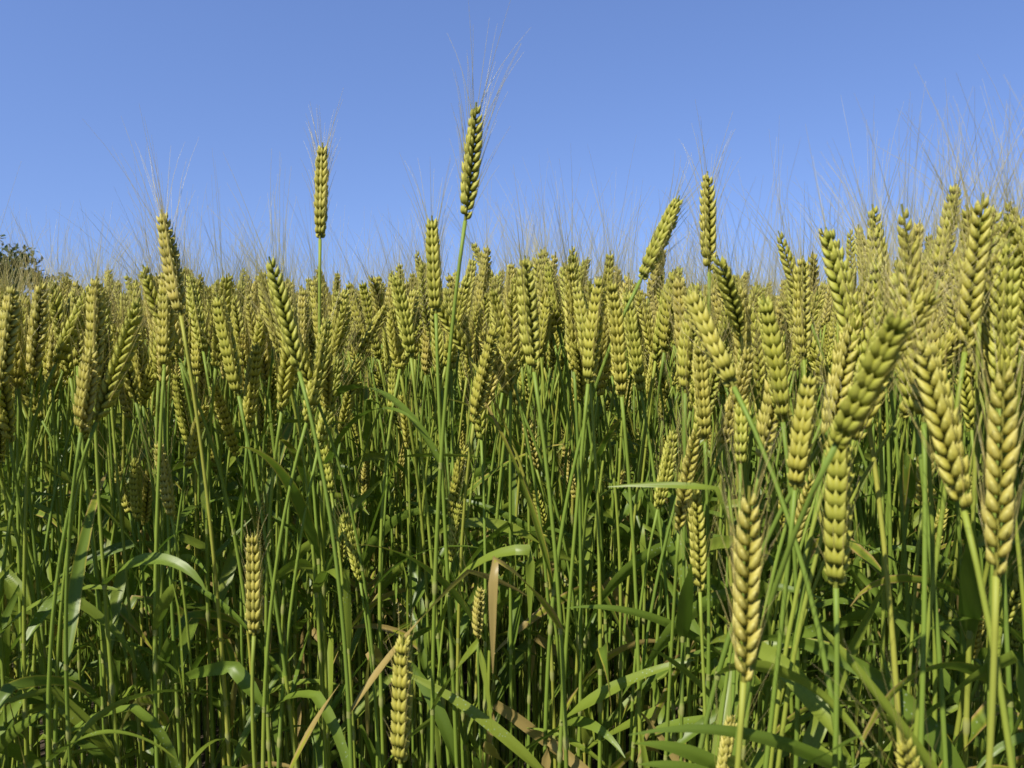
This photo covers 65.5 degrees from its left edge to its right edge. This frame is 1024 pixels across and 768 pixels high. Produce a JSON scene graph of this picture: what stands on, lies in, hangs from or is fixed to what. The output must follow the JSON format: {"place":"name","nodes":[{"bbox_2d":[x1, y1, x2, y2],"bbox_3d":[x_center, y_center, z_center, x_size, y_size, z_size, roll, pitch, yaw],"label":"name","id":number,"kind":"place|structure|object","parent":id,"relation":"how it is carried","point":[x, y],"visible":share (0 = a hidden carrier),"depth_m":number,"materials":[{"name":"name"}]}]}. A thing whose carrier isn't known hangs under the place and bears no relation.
{"place":"outdoors","nodes":[
{"label":"outdoors","id":0,"kind":"place"},
{"bbox_2d":[0,0,1023,298],"label":"sky","id":1,"kind":"structure","parent":0,"point":[237,79],"materials":[{"name":"blue"}]},
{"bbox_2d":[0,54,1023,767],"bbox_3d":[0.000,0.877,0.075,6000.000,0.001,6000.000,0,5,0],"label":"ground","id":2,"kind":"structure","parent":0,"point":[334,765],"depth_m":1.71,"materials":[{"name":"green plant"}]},
{"bbox_2d":[0,234,31,294],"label":"tree","id":3,"kind":"object","parent":2,"relation":"on","point":[11,261],"visible":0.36,"depth_m":61.55,"materials":[{"name":"green plant"}]},
{"bbox_2d":[0,243,54,294],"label":"tree","id":4,"kind":"object","parent":2,"relation":"on","point":[27,261],"visible":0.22,"depth_m":69.80,"materials":[{"name":"green plant"}]},
{"bbox_2d":[41,272,72,290],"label":"tree","id":5,"kind":"object","parent":2,"relation":"on","point":[62,277],"visible":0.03,"depth_m":90.36,"materials":[{"name":"green plant"}]},
{"bbox_2d":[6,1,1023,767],"bbox_3d":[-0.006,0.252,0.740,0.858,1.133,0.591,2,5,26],"label":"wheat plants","id":6,"kind":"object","parent":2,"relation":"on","point":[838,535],"visible":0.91,"depth_m":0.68,"materials":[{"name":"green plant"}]}
]}

